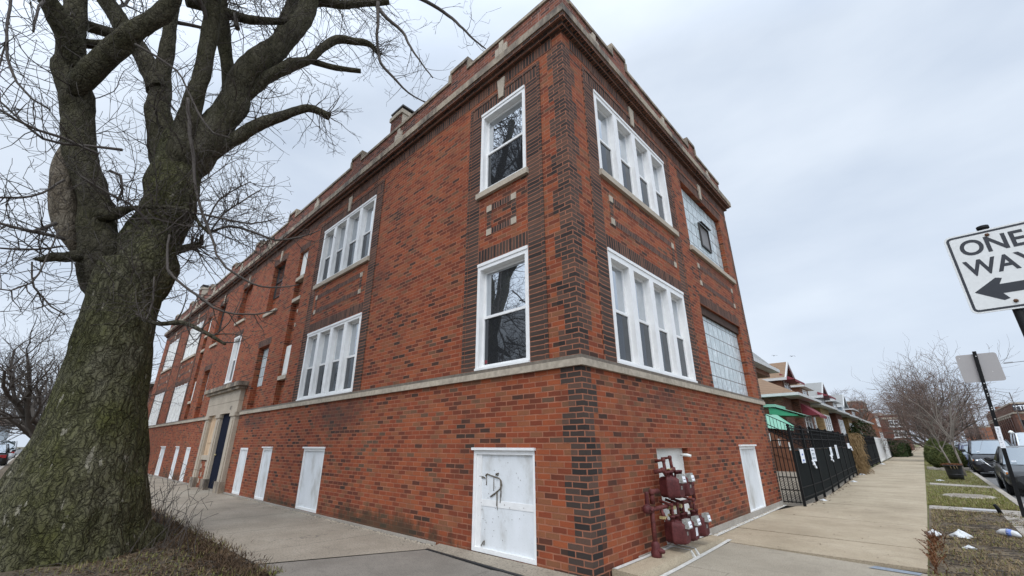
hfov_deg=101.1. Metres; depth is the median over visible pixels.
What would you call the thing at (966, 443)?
parked car
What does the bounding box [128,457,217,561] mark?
sapling shrub
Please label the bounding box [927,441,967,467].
evergreen shrub
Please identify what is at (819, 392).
bungalow
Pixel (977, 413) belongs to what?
kerb tree
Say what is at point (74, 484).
street tree
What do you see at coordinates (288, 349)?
narrow window
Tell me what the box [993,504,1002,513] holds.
post stub
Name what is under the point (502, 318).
window
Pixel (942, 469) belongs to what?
stone edging
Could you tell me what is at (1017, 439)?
white van
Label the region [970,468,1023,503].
road
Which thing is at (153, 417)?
window
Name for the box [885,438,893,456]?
iron fence
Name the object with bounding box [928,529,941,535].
plastic bag
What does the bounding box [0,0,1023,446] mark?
sky
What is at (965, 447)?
parked car
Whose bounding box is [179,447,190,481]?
boarded window
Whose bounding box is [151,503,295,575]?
edge thatch
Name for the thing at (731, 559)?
sidewalk
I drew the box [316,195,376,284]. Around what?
window
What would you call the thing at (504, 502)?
boarded window
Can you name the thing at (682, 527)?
gas meter bank
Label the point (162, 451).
boarded window
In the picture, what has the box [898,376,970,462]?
young tree
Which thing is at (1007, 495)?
kerb
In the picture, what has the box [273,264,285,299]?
small window
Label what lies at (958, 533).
plastic bag
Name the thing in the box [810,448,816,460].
notice sign
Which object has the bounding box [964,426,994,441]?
brick building
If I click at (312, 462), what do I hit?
boarded window
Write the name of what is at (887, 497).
pavement
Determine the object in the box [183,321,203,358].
window
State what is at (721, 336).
glass block window
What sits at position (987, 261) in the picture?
one way sign
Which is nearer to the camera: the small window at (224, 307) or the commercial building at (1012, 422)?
the small window at (224, 307)
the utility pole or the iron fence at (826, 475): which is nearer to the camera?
the iron fence at (826, 475)
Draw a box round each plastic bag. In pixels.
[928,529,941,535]
[949,529,973,538]
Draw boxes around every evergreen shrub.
[923,437,936,464]
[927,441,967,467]
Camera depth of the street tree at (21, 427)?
23.17 m
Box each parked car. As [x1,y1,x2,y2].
[956,442,967,449]
[961,445,969,467]
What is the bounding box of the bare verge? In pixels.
[929,509,1023,575]
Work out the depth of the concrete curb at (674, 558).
5.21 m
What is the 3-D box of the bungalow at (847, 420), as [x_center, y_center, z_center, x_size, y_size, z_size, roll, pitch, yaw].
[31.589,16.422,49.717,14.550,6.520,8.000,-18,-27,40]
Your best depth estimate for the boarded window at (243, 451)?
12.49 m
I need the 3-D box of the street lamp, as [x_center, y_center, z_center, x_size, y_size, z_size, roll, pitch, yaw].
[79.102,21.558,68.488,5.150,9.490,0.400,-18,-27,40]
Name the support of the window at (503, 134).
in the brick apartment building at (518, 332)
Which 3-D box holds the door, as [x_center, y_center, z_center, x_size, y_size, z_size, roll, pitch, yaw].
[-9.693,5.405,14.042,1.218,2.339,0.153,-18,-27,40]
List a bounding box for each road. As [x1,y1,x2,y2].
[0,449,22,466]
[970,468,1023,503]
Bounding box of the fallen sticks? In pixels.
[1,511,1023,575]
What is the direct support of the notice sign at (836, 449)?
attached to the iron fence at (826, 475)
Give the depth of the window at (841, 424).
40.76 m
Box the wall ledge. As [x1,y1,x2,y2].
[429,543,575,575]
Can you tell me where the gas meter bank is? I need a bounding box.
[642,455,710,557]
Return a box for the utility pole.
[968,404,981,439]
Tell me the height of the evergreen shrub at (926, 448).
1.744 m
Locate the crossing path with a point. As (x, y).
(1021, 530)
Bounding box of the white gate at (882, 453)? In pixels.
[874,437,890,461]
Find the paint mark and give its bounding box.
[869,566,921,574]
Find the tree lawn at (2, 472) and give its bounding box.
[0,458,271,575]
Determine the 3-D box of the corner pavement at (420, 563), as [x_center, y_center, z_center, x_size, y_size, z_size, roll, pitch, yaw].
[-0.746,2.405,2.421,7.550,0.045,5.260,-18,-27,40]
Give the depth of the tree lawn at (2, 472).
5.16 m
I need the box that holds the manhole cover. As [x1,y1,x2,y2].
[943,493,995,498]
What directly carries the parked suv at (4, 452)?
on the side road at (18, 451)
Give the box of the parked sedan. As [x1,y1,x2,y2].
[984,446,1023,494]
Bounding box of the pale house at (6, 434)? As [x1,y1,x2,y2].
[0,422,11,440]
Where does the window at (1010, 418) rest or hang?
in the commercial building at (1012, 422)
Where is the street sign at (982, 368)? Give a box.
[955,351,1023,517]
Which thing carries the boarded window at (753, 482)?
in the brick apartment building at (518, 332)
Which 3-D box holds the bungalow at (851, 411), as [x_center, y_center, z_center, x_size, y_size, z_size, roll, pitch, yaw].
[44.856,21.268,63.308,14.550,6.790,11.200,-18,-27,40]
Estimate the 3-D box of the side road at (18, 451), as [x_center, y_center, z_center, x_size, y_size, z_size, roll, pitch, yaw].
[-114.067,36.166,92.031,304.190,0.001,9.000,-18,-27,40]
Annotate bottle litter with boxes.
[996,529,1021,536]
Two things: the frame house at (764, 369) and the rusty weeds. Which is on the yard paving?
the frame house at (764, 369)
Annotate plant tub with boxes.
[941,463,964,479]
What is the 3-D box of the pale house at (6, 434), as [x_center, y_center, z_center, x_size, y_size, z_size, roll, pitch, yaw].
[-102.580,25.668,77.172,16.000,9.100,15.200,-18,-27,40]
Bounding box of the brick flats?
[846,400,883,437]
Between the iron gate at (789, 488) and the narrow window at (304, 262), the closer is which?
the iron gate at (789, 488)
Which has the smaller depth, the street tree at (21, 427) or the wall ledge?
the wall ledge
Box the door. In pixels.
[208,414,230,488]
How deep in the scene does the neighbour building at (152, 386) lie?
31.66 m
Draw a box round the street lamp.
[968,391,1023,429]
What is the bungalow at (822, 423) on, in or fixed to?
on the yard
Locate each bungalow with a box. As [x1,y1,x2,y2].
[758,362,826,471]
[790,383,837,448]
[802,382,849,447]
[825,399,858,434]
[830,394,865,433]
[845,408,874,441]
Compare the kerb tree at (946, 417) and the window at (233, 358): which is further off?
the kerb tree at (946, 417)
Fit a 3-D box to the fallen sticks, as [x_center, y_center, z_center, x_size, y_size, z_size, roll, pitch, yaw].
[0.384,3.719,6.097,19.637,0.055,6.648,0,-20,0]
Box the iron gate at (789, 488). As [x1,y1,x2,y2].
[769,430,801,502]
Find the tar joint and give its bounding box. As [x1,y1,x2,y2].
[425,548,522,575]
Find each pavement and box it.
[259,550,513,575]
[719,446,927,572]
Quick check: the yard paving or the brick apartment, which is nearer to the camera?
the yard paving
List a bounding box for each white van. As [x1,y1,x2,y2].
[0,440,20,458]
[1010,432,1023,447]
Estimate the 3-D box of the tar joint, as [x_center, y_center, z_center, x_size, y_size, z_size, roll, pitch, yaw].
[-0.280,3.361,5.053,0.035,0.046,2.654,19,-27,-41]
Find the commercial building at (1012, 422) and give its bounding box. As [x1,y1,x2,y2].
[987,402,1023,443]
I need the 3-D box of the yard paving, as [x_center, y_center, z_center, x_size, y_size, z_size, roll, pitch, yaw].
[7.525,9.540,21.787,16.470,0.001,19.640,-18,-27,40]
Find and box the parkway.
[924,458,1016,575]
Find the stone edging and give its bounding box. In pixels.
[927,467,970,470]
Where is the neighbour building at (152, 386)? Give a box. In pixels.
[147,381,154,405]
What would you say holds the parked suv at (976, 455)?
on the road at (991, 477)
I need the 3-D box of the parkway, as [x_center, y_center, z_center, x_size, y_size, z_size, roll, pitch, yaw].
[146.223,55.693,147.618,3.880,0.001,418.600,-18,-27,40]
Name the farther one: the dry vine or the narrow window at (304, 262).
the dry vine
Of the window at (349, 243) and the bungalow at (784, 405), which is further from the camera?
the bungalow at (784, 405)
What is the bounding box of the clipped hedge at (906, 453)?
[889,439,913,456]
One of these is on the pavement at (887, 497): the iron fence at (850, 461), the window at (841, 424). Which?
the iron fence at (850, 461)
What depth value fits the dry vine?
20.30 m
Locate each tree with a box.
[0,0,498,572]
[0,294,188,436]
[0,341,152,437]
[0,350,153,444]
[0,384,44,436]
[830,387,885,420]
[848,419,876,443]
[851,334,1018,475]
[852,365,1023,454]
[857,330,1020,437]
[870,368,998,441]
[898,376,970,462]
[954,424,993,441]
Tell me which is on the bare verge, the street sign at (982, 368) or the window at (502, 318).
the street sign at (982, 368)
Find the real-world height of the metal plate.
0.018 m
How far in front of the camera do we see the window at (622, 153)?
8.30 m
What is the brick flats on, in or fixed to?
on the yard
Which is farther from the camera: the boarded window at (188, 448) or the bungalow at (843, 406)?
the bungalow at (843, 406)
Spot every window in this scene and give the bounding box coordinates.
[149,392,164,425]
[154,446,165,475]
[163,338,179,370]
[166,383,186,422]
[169,446,179,478]
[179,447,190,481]
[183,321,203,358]
[218,307,225,330]
[224,336,241,384]
[232,448,247,494]
[254,447,272,500]
[257,348,268,386]
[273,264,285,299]
[282,345,291,374]
[295,447,325,512]
[296,312,361,400]
[300,251,308,275]
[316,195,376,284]
[471,448,536,564]
[474,245,529,370]
[479,85,525,192]
[593,89,672,226]
[607,247,697,382]
[681,189,723,269]
[701,306,747,395]
[739,444,765,511]
[805,416,813,428]
[823,414,832,430]
[838,419,845,434]
[894,431,908,437]
[992,418,1015,443]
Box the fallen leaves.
[13,470,1023,575]
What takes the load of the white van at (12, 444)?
on the side road at (18, 451)
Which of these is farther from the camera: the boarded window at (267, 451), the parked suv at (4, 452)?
the parked suv at (4, 452)
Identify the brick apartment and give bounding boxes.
[877,414,914,450]
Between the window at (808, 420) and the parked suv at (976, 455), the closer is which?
the parked suv at (976, 455)
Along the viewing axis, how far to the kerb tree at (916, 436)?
33.98 m
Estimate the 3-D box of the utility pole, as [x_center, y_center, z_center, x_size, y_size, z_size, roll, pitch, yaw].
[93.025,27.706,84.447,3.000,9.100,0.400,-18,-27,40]
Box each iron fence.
[786,424,850,506]
[839,433,857,477]
[858,434,880,466]
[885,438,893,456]
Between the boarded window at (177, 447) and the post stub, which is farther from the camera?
the boarded window at (177, 447)
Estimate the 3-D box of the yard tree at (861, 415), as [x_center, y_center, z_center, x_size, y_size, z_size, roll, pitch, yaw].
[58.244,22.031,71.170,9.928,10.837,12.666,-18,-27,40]
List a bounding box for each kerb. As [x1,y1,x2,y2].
[0,454,1023,506]
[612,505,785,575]
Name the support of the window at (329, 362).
in the brick apartment building at (518, 332)
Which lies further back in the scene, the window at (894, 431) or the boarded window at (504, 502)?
the window at (894, 431)
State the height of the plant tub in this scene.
0.613 m
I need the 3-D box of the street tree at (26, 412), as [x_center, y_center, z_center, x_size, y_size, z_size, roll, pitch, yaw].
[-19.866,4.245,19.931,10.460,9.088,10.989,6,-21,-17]
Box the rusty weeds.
[913,526,948,574]
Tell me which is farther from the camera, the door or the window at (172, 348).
the window at (172, 348)
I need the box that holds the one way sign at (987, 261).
[944,221,1023,336]
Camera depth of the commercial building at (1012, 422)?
76.76 m
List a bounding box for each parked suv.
[0,443,15,465]
[959,439,1013,474]
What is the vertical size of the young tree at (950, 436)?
6.684 m
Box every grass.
[924,460,1018,510]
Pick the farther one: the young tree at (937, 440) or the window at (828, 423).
the window at (828, 423)
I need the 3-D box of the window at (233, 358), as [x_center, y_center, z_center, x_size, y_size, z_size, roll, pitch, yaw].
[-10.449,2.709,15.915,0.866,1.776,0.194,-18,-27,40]
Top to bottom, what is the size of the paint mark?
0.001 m
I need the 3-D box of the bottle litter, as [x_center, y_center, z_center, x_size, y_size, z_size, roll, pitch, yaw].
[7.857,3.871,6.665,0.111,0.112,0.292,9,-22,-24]
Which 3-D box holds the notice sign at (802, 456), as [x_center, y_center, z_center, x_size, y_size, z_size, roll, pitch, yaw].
[7.346,4.248,10.645,0.006,0.320,0.400,-19,-27,41]
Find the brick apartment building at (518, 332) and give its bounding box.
[148,0,783,575]
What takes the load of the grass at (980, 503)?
on the parkway
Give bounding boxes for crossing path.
[929,483,1023,534]
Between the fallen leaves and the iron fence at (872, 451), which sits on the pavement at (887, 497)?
the iron fence at (872, 451)
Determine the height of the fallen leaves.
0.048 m
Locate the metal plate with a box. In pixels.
[963,507,996,511]
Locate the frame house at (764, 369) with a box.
[752,352,779,377]
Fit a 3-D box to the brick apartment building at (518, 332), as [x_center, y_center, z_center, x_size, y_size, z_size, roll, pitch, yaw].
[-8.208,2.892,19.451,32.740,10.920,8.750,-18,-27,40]
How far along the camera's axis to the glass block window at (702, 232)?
10.98 m
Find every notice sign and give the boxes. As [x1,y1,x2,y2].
[799,449,805,462]
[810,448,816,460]
[834,445,839,457]
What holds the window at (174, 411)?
in the brick apartment building at (518, 332)
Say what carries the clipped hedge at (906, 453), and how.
on the pavement at (887, 497)
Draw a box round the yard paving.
[777,471,856,505]
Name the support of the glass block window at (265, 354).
in the brick apartment building at (518, 332)
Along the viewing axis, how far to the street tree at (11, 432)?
50.32 m
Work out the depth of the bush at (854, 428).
43.07 m
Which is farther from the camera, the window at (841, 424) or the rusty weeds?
the window at (841, 424)
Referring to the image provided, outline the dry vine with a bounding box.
[846,433,874,474]
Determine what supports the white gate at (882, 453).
on the pavement at (887, 497)

